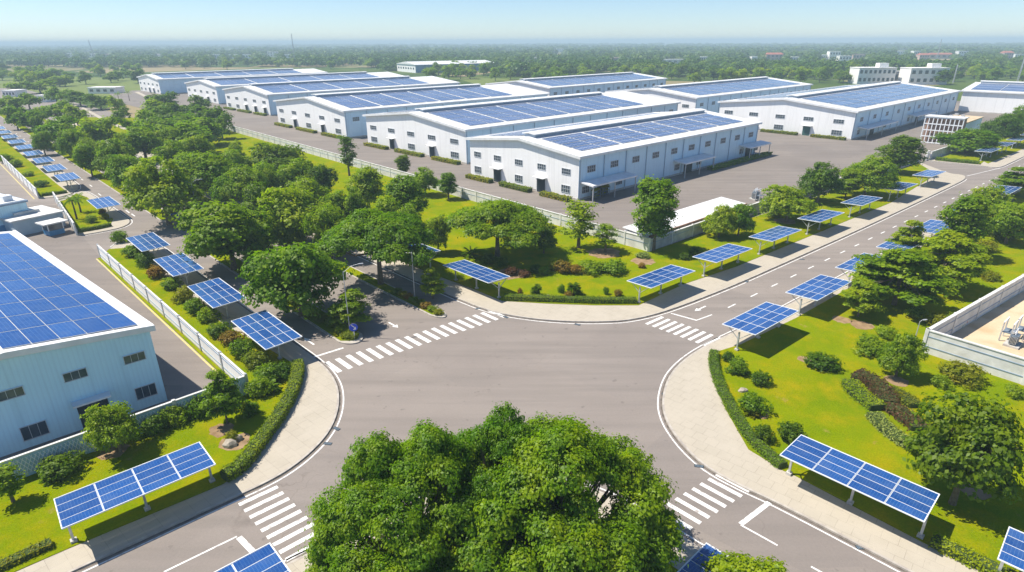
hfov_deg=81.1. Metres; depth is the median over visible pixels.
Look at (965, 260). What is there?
tree
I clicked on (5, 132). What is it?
solar carport
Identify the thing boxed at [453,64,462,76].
tree
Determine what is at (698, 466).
storm drain
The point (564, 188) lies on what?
window
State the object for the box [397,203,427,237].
tree
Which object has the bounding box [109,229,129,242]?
shrub
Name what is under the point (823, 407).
lawn
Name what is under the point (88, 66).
tree
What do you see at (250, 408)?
shrub
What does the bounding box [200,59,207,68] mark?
tree
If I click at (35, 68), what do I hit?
tree
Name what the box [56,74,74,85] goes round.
tree
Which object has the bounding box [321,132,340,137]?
hedge
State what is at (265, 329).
solar carport
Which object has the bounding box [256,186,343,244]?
tree
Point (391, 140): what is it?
door
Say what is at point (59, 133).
tree
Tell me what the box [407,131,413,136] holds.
window
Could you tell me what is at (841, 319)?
soil patch
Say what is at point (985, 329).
concrete yard
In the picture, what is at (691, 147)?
window
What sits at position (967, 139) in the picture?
tree
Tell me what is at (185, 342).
yellow line
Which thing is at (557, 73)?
tree
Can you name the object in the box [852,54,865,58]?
house
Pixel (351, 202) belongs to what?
tree
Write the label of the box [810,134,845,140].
hedge
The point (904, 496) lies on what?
solar carport
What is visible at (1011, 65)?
tree
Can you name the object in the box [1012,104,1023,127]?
tree
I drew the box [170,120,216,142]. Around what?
tree
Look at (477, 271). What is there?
solar carport
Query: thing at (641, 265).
shrub
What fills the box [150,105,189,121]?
tree
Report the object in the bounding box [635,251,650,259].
shrub
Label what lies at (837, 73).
tree
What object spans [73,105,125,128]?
path
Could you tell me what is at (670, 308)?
kerb
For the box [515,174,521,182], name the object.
window
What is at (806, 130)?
door
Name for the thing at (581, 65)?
tree
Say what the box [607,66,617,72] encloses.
tree
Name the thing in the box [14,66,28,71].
tree
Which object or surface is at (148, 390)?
window
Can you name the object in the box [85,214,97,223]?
shrub
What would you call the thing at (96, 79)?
ground
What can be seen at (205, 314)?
shrub
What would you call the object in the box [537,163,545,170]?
window
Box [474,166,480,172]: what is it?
window
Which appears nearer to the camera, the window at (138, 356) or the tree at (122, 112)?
the window at (138, 356)
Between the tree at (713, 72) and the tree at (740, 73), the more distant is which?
the tree at (713, 72)
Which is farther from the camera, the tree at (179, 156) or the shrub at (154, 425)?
the tree at (179, 156)
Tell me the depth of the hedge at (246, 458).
58.96 m
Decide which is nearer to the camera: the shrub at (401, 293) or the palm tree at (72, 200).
the shrub at (401, 293)
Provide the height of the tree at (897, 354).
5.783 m
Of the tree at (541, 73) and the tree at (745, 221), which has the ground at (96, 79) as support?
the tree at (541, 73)
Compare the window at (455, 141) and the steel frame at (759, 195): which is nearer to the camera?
the steel frame at (759, 195)
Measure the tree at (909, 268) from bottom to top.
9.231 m
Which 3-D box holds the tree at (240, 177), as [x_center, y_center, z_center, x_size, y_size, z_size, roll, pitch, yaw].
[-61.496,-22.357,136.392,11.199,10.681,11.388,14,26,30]
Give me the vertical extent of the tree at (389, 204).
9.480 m
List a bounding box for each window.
[0,385,25,401]
[19,419,49,441]
[62,367,88,382]
[123,350,145,364]
[134,382,157,400]
[371,136,376,141]
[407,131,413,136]
[408,143,414,149]
[428,135,434,139]
[450,138,457,143]
[451,151,458,157]
[474,151,480,157]
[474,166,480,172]
[494,155,500,161]
[515,159,522,165]
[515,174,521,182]
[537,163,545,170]
[561,168,570,174]
[561,184,569,193]
[582,186,588,193]
[587,164,595,172]
[610,160,618,167]
[632,155,639,162]
[652,151,658,158]
[671,147,677,154]
[674,163,679,170]
[688,144,694,150]
[705,140,710,146]
[720,137,725,143]
[724,110,732,113]
[749,112,757,115]
[773,124,782,129]
[775,114,784,118]
[803,117,813,120]
[831,130,841,134]
[833,119,843,123]
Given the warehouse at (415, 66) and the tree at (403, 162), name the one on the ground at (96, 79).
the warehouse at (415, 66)
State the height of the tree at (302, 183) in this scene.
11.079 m
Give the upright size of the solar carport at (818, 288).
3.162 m
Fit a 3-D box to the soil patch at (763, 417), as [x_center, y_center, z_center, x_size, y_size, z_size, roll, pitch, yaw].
[25.526,13.031,62.443,2.502,0.001,2.464,14,26,31]
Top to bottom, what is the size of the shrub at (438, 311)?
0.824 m
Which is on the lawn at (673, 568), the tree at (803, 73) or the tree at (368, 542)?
the tree at (368, 542)
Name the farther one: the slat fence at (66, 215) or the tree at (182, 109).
the tree at (182, 109)
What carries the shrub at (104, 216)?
on the lawn at (87, 208)
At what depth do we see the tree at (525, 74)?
587.25 m
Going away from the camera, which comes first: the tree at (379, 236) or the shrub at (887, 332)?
the shrub at (887, 332)
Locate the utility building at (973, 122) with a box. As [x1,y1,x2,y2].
[949,113,983,129]
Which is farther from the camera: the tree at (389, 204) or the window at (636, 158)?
the window at (636, 158)
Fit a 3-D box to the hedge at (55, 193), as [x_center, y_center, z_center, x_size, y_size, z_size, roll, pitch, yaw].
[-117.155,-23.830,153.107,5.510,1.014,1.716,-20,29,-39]
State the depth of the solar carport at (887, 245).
102.87 m
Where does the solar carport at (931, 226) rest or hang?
on the pavement at (702, 424)
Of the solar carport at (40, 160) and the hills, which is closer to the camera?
the solar carport at (40, 160)
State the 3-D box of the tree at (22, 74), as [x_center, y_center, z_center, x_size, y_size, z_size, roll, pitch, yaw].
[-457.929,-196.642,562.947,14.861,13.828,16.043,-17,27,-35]
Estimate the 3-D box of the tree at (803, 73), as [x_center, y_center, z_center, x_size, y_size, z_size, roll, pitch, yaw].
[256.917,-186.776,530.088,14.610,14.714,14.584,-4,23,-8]
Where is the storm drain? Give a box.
[694,464,703,467]
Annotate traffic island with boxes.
[0,114,165,221]
[209,255,362,344]
[291,245,446,317]
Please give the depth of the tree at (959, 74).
545.56 m
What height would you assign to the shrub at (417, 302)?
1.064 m
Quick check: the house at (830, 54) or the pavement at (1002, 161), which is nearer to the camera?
the pavement at (1002, 161)
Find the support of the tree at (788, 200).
on the soil patch at (781, 220)
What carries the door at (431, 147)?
in the warehouse at (444, 131)
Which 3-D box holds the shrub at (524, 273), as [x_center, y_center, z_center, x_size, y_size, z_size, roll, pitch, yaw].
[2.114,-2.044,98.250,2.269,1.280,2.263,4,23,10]
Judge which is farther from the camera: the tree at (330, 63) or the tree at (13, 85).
the tree at (330, 63)
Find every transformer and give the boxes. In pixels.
[748,188,761,200]
[1002,328,1022,349]
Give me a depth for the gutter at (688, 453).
51.20 m
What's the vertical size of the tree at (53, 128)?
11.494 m
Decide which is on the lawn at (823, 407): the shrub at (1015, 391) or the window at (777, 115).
the shrub at (1015, 391)
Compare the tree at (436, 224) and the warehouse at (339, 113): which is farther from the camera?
the warehouse at (339, 113)
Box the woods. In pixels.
[0,42,1023,74]
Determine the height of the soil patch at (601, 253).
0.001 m
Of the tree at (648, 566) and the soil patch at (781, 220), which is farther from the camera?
the soil patch at (781, 220)
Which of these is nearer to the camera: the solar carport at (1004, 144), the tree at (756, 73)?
the solar carport at (1004, 144)
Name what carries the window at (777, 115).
in the warehouse at (850, 112)
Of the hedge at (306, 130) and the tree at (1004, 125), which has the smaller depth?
the tree at (1004, 125)
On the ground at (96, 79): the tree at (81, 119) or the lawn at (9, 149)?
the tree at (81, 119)
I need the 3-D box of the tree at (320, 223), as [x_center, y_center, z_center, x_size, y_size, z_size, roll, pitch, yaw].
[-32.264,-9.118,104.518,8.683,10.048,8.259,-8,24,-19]
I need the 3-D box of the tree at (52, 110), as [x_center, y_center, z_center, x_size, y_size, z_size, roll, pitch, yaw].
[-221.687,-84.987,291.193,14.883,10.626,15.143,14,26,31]
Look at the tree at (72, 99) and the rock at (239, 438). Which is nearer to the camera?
the rock at (239, 438)
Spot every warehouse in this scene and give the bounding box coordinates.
[136,68,327,93]
[184,71,403,103]
[222,76,459,115]
[273,83,549,137]
[362,91,680,163]
[396,60,493,72]
[466,108,771,202]
[485,72,667,95]
[605,76,812,112]
[718,81,960,139]
[958,80,1023,113]
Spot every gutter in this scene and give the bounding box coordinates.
[56,119,964,322]
[75,247,340,571]
[285,489,700,563]
[660,274,906,571]
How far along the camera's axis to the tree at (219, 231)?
96.51 m
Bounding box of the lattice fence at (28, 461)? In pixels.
[0,374,248,486]
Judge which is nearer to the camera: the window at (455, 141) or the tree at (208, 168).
the tree at (208, 168)
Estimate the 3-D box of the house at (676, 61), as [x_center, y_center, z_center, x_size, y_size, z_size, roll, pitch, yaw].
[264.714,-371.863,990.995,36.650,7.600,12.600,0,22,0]
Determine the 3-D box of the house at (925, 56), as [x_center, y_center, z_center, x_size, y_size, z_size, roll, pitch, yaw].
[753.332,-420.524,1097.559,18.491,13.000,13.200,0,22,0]
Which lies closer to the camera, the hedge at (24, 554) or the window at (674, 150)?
the hedge at (24, 554)
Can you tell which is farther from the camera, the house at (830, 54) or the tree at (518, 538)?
the house at (830, 54)
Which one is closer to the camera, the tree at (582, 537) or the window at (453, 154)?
the tree at (582, 537)
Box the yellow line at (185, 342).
[0,164,215,370]
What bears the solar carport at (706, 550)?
on the lawn at (673, 568)
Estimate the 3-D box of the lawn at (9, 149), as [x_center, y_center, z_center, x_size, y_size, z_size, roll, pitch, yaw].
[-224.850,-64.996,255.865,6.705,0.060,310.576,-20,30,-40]
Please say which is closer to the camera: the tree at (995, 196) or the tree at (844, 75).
the tree at (995, 196)
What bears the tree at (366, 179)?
on the lawn at (526, 257)
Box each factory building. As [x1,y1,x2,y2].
[0,193,27,231]
[0,230,166,456]
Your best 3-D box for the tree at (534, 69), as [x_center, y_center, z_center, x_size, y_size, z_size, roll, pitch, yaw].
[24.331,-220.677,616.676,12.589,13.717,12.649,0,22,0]
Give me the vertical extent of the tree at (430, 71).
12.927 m
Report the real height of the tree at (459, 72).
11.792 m
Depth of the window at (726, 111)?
265.05 m
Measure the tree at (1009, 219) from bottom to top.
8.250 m
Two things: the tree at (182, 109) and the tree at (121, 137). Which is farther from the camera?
the tree at (182, 109)
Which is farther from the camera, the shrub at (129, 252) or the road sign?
the shrub at (129, 252)
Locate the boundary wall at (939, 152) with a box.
[929,145,958,158]
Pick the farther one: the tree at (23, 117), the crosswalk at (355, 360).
the tree at (23, 117)
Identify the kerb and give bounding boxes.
[53,117,964,321]
[67,242,338,571]
[80,191,129,234]
[286,486,700,564]
[662,232,923,571]
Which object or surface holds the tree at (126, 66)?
on the ground at (96, 79)
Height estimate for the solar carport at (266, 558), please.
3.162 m
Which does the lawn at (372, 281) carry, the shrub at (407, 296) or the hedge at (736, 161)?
the shrub at (407, 296)
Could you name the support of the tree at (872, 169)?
on the lawn at (526, 257)
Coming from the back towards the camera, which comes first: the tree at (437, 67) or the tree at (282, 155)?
the tree at (437, 67)
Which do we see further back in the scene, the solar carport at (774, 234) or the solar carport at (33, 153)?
the solar carport at (33, 153)
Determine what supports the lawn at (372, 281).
on the traffic island at (444, 315)
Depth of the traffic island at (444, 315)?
91.65 m
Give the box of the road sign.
[349,324,357,338]
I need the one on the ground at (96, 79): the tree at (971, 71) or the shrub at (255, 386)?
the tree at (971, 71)
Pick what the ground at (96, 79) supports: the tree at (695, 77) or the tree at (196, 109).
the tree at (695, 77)
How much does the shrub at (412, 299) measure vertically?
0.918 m
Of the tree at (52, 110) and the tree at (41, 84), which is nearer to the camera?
the tree at (52, 110)
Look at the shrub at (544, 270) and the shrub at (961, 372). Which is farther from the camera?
the shrub at (544, 270)
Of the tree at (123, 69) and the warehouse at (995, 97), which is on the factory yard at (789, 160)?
the warehouse at (995, 97)
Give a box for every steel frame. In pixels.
[755,188,764,200]
[998,317,1019,340]
[1016,315,1023,340]
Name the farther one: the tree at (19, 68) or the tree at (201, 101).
the tree at (19, 68)
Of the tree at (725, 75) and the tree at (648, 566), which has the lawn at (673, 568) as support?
the tree at (648, 566)
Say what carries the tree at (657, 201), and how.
on the lawn at (526, 257)
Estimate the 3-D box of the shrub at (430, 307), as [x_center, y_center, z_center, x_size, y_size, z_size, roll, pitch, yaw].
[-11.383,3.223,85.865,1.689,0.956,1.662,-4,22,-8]
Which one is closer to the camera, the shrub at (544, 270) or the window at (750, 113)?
the shrub at (544, 270)
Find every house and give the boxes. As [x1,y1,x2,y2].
[1,89,26,96]
[35,94,58,101]
[87,86,124,93]
[267,52,278,56]
[663,59,683,63]
[765,53,782,60]
[827,51,841,59]
[836,56,851,60]
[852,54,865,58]
[916,53,929,59]
[928,53,951,58]
[955,51,968,55]
[1000,51,1014,58]
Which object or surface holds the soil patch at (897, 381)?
on the lawn at (823, 407)
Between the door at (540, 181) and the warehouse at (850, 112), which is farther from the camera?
the warehouse at (850, 112)
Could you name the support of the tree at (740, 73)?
on the ground at (96, 79)
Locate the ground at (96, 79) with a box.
[0,41,1023,162]
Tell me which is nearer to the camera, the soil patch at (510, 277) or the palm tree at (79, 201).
the soil patch at (510, 277)
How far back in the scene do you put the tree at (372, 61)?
893.18 m
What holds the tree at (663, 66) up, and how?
on the ground at (96, 79)
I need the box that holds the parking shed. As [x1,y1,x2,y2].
[622,197,746,237]
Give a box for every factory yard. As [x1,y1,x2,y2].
[0,205,230,460]
[109,90,1002,243]
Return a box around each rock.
[222,439,236,448]
[235,434,242,441]
[738,387,747,392]
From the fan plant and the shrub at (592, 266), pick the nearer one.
the fan plant
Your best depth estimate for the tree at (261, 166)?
140.81 m
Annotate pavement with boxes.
[0,129,78,198]
[16,240,338,571]
[59,191,129,235]
[67,123,964,321]
[287,490,698,571]
[662,190,1019,571]
[928,149,1023,167]
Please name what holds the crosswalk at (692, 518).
on the road at (604, 378)
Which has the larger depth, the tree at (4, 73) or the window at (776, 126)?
the tree at (4, 73)
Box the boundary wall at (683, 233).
[647,160,919,251]
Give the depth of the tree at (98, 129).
215.61 m
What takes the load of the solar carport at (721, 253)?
on the lawn at (526, 257)
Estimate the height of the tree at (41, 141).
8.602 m
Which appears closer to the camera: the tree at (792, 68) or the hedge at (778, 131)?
the hedge at (778, 131)
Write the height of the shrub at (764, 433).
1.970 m
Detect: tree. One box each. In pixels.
[0,63,10,68]
[0,70,8,79]
[0,95,24,110]
[0,104,26,129]
[0,459,27,502]
[3,81,30,89]
[8,70,21,81]
[10,108,44,130]
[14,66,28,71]
[15,92,42,109]
[16,69,33,81]
[22,79,57,92]
[23,71,38,82]
[25,65,34,70]
[27,112,47,130]
[30,130,53,154]
[31,64,46,70]
[31,115,79,140]
[32,106,42,114]
[33,70,52,81]
[38,100,71,117]
[43,86,61,102]
[47,75,70,86]
[48,68,62,75]
[52,129,70,155]
[53,123,76,142]
[54,128,83,157]
[55,89,70,99]
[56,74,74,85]
[58,193,84,218]
[61,71,75,78]
[61,103,93,125]
[62,90,95,105]
[69,192,85,211]
[70,130,92,142]
[71,142,98,176]
[72,137,98,152]
[76,70,93,83]
[77,93,109,109]
[77,116,92,143]
[78,114,123,141]
[79,400,144,453]
[82,62,91,68]
[91,138,135,171]
[92,64,105,76]
[94,140,107,172]
[102,73,118,82]
[102,154,145,192]
[105,95,125,111]
[107,70,124,80]
[108,65,118,70]
[111,106,130,120]
[113,132,138,156]
[118,68,131,77]
[118,125,169,158]
[119,154,208,225]
[120,61,130,69]
[121,119,141,130]
[126,68,143,82]
[126,109,163,132]
[129,63,144,70]
[137,121,171,131]
[139,98,168,112]
[143,91,180,104]
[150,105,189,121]
[151,126,186,149]
[151,140,191,169]
[153,112,199,132]
[159,102,190,114]
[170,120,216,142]
[171,150,206,169]
[171,150,234,198]
[172,198,278,270]
[176,133,217,154]
[180,60,190,68]
[185,104,234,116]
[187,94,212,108]
[192,117,225,142]
[196,105,224,118]
[197,368,243,423]
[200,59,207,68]
[208,170,239,203]
[212,111,234,138]
[217,163,268,202]
[221,59,232,69]
[222,149,254,167]
[223,139,245,156]
[229,59,237,64]
[235,241,354,319]
[237,221,268,264]
[240,180,274,223]
[243,142,307,182]
[247,160,287,189]
[256,168,286,187]
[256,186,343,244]
[268,206,309,248]
[274,60,282,65]
[277,157,323,187]
[289,175,331,201]
[296,417,518,571]
[299,203,348,258]
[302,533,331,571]
[307,163,339,194]
[311,207,439,284]
[317,190,345,218]
[325,288,372,327]
[326,61,334,67]
[336,135,356,175]
[341,185,371,220]
[343,165,385,207]
[344,536,397,570]
[365,59,375,67]
[368,193,401,215]
[383,174,429,212]
[394,154,410,171]
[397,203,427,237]
[412,166,438,190]
[419,401,584,557]
[420,267,448,298]
[422,67,437,76]
[424,214,452,252]
[432,64,442,74]
[432,525,557,571]
[436,172,458,198]
[440,411,688,571]
[441,65,455,79]
[442,197,551,256]
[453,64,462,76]
[455,67,465,78]
[461,68,476,78]
[466,64,476,70]
[478,62,487,72]
[489,68,501,80]
[490,66,503,76]
[505,69,515,79]
[520,70,531,77]
[530,65,540,74]
[531,222,557,252]
[532,70,545,77]
[537,67,550,76]
[544,72,553,76]
[551,67,567,72]
[552,70,567,76]
[555,198,602,247]
[576,63,587,72]
[577,66,595,74]
[591,65,600,71]
[592,223,620,251]
[596,548,654,571]
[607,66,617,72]
[620,65,635,72]
[628,174,682,250]
[633,65,640,72]
[641,67,658,76]
[658,63,669,72]
[667,69,677,78]
[671,63,686,77]
[686,72,701,81]
[687,66,700,74]
[697,550,788,571]
[699,70,709,78]
[700,203,738,236]
[706,66,720,80]
[717,67,737,79]
[721,62,732,69]
[726,202,757,235]
[729,68,749,78]
[752,67,764,76]
[752,67,772,76]
[758,184,823,221]
[765,69,784,78]
[771,63,784,74]
[782,65,797,75]
[783,68,796,78]
[793,67,812,81]
[796,161,846,202]
[806,67,819,78]
[814,66,827,82]
[825,65,835,76]
[832,66,841,74]
[832,168,864,198]
[833,70,842,81]
[835,71,851,82]
[838,152,901,194]
[841,277,885,316]
[845,64,857,69]
[846,247,965,305]
[848,61,861,66]
[874,134,929,173]
[875,331,929,377]
[885,220,926,249]
[901,383,1023,505]
[911,228,992,287]
[930,128,1003,152]
[934,69,953,81]
[936,193,997,243]
[950,68,965,81]
[965,66,979,78]
[970,183,1018,228]
[974,67,990,75]
[975,70,987,79]
[977,111,1023,142]
[985,66,1004,80]
[988,198,1023,243]
[990,167,1023,195]
[1003,68,1020,78]
[1005,62,1019,75]
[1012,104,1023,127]
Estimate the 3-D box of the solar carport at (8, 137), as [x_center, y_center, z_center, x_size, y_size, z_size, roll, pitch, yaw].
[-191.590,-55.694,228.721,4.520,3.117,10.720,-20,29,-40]
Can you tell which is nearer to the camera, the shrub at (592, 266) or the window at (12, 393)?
the window at (12, 393)
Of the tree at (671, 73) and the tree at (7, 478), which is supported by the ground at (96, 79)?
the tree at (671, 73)
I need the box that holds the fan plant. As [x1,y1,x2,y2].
[266,379,280,395]
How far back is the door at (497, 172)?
164.19 m
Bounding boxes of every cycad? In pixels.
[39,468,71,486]
[461,246,480,259]
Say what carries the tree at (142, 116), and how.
on the lawn at (526, 257)
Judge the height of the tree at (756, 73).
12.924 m
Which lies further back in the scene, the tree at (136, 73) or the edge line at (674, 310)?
the tree at (136, 73)
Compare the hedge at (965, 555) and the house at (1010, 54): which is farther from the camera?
the house at (1010, 54)
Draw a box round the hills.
[0,45,443,50]
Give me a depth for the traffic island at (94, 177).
176.25 m
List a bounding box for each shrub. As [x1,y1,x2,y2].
[0,153,16,161]
[9,159,22,166]
[22,170,34,176]
[32,179,49,187]
[34,450,87,482]
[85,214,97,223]
[98,213,108,219]
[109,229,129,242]
[120,244,148,256]
[134,251,155,268]
[139,413,168,435]
[145,264,167,278]
[157,403,188,427]
[159,276,183,290]
[170,284,193,303]
[180,394,207,419]
[181,297,207,312]
[195,306,223,321]
[205,320,233,338]
[217,330,246,344]
[223,430,237,439]
[226,336,257,358]
[240,348,271,369]
[240,399,260,419]
[243,374,272,397]
[251,361,283,381]
[264,361,291,382]
[314,314,329,322]
[334,323,347,333]
[339,329,358,339]
[391,287,401,294]
[397,291,406,296]
[403,292,412,299]
[408,296,418,302]
[413,298,425,305]
[419,301,431,308]
[427,305,438,311]
[432,308,444,314]
[481,252,494,263]
[493,256,508,267]
[504,266,519,275]
[518,269,530,277]
[529,263,541,273]
[537,266,548,274]
[548,261,557,269]
[553,260,571,272]
[557,284,564,292]
[563,290,573,295]
[569,263,585,274]
[574,290,583,295]
[578,258,604,276]
[597,258,626,273]
[603,286,608,294]
[614,289,622,296]
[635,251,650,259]
[638,262,645,267]
[679,251,691,259]
[688,246,703,255]
[721,349,734,361]
[724,355,748,374]
[737,390,773,416]
[750,369,773,386]
[752,423,776,444]
[777,421,807,443]
[801,350,844,371]
[851,332,889,356]
[874,324,898,339]
[904,306,930,318]
[923,312,945,324]
[930,373,954,389]
[934,359,990,389]
[969,240,1001,252]
[980,270,1001,280]
[990,231,1016,240]
[1004,382,1023,399]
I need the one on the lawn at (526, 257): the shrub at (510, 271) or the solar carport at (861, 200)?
the solar carport at (861, 200)
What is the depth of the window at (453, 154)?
192.22 m
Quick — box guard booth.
[35,218,67,235]
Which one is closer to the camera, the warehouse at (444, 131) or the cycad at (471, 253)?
the cycad at (471, 253)
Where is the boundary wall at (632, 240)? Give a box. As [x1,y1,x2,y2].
[225,125,650,251]
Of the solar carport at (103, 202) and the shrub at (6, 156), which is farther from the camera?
the shrub at (6, 156)
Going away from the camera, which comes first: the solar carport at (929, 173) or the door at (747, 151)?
the solar carport at (929, 173)
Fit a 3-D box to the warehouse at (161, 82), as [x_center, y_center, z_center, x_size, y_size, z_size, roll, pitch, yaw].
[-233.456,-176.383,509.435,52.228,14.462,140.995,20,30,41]
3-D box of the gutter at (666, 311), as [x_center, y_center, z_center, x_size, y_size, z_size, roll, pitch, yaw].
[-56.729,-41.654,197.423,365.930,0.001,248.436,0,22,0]
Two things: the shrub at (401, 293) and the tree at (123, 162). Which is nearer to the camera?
the shrub at (401, 293)
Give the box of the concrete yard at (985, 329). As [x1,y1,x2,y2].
[951,291,1023,356]
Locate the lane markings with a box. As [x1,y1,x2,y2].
[16,133,1018,571]
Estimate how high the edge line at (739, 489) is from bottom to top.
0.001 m
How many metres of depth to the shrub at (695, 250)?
106.83 m
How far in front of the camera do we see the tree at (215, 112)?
251.23 m
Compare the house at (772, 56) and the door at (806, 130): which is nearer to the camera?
the door at (806, 130)
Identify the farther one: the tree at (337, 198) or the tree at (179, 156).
the tree at (179, 156)
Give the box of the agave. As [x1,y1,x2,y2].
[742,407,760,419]
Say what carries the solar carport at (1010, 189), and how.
on the pavement at (702, 424)
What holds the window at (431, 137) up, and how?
in the warehouse at (444, 131)
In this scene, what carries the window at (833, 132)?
in the warehouse at (850, 112)
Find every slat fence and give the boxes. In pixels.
[0,155,38,197]
[52,192,77,234]
[96,244,248,393]
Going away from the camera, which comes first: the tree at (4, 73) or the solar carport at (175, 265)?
the solar carport at (175, 265)
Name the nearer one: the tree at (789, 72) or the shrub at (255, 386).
the shrub at (255, 386)
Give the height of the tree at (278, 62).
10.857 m
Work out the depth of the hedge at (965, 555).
44.26 m
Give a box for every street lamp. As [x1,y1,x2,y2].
[343,263,362,325]
[401,252,414,296]
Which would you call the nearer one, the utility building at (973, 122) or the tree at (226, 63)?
the utility building at (973, 122)
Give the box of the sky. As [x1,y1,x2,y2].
[0,0,1023,44]
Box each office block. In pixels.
[847,63,897,83]
[894,71,899,80]
[898,63,950,84]
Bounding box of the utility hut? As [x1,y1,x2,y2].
[0,205,65,234]
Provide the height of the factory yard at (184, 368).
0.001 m
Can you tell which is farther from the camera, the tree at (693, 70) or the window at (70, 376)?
the tree at (693, 70)
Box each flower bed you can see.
[839,377,886,410]
[850,367,901,403]
[864,411,914,449]
[881,401,930,430]
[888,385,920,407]
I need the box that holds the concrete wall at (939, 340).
[923,274,1023,384]
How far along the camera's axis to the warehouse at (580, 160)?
162.87 m
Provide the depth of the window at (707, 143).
179.93 m
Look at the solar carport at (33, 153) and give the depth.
192.94 m
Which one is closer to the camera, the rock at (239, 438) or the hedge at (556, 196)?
the rock at (239, 438)
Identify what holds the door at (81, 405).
in the factory building at (74, 344)
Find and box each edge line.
[76,191,132,235]
[82,243,343,571]
[137,156,966,323]
[284,483,703,561]
[657,220,943,571]
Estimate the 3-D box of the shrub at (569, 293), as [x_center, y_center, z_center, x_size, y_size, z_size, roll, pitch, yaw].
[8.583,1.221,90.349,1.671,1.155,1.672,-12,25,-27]
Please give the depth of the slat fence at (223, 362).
80.06 m
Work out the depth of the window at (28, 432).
57.41 m
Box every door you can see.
[71,391,110,427]
[290,118,296,126]
[319,123,324,131]
[386,137,394,148]
[425,144,434,156]
[489,166,501,181]
[532,176,546,191]
[683,163,691,172]
[745,148,751,155]
[801,125,810,135]
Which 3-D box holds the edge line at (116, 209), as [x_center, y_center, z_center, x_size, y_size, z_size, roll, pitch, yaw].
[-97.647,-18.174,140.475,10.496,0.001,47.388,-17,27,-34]
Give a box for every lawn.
[0,114,165,219]
[0,137,63,196]
[0,248,291,571]
[41,118,226,208]
[61,193,112,232]
[78,117,931,304]
[210,254,358,340]
[297,243,440,314]
[392,520,677,571]
[718,190,1023,571]
[943,133,1023,163]
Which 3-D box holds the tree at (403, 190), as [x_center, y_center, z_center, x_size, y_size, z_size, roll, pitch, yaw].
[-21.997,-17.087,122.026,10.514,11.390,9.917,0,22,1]
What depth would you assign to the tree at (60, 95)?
371.32 m
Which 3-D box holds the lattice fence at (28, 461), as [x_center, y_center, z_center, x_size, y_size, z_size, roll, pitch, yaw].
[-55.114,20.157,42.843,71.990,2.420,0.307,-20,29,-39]
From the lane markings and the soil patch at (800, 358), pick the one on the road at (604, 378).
the lane markings
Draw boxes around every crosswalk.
[238,486,313,560]
[325,311,503,372]
[645,316,720,345]
[667,474,748,534]
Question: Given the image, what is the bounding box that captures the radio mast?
[1016,60,1023,81]
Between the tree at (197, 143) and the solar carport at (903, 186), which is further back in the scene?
the tree at (197, 143)
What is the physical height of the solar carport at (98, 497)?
3.162 m
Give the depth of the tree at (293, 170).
142.67 m
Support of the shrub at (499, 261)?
on the lawn at (526, 257)
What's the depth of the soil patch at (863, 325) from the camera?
80.99 m
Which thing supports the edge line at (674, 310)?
on the road at (604, 378)
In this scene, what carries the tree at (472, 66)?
on the ground at (96, 79)
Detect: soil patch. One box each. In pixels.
[96,443,130,459]
[209,422,233,437]
[218,433,249,450]
[497,268,525,279]
[587,248,619,257]
[631,257,655,264]
[746,410,769,418]
[774,218,795,223]
[797,356,810,361]
[832,316,851,323]
[850,320,874,329]
[883,375,908,386]
[960,484,991,499]
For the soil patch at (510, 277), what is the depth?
98.79 m
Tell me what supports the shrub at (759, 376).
on the lawn at (823, 407)
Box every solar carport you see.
[0,130,11,140]
[1,134,17,145]
[8,139,25,150]
[15,144,31,156]
[23,150,43,163]
[32,156,54,165]
[42,164,66,176]
[53,172,79,189]
[54,442,215,543]
[87,196,120,217]
[126,232,170,258]
[153,253,203,285]
[187,278,245,318]
[215,543,290,571]
[231,310,301,358]
[395,244,440,267]
[443,259,509,297]
[627,265,694,302]
[677,542,731,571]
[692,243,752,276]
[722,302,798,350]
[749,226,800,254]
[779,434,939,539]
[785,274,851,315]
[797,209,844,234]
[835,253,880,288]
[841,195,881,217]
[876,238,927,249]
[884,182,916,200]
[913,170,945,186]
[913,219,947,246]
[975,148,1000,160]
[993,185,1021,194]
[997,142,1014,154]
[997,526,1023,571]
[1006,137,1023,148]
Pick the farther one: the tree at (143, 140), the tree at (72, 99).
the tree at (72, 99)
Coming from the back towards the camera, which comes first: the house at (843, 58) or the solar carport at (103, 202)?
the house at (843, 58)
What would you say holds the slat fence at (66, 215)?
on the pavement at (120, 220)
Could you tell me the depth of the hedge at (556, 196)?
146.62 m
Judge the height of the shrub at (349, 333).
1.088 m
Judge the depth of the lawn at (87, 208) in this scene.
135.87 m
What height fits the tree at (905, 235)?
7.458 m
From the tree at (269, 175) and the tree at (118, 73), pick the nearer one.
the tree at (269, 175)
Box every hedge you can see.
[0,536,53,571]
[41,190,67,195]
[77,222,111,231]
[219,358,304,481]
[223,106,236,109]
[237,109,251,112]
[253,112,266,115]
[274,122,292,127]
[295,127,317,132]
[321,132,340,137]
[363,142,388,149]
[393,148,425,156]
[431,156,460,164]
[465,173,493,182]
[498,180,532,192]
[503,293,637,303]
[538,191,572,201]
[707,151,772,170]
[708,349,787,468]
[760,129,797,134]
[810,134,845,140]
[928,531,1021,571]
[935,156,979,163]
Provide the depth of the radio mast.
522.64 m
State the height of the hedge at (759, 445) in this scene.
0.954 m
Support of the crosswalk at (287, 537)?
on the road at (604, 378)

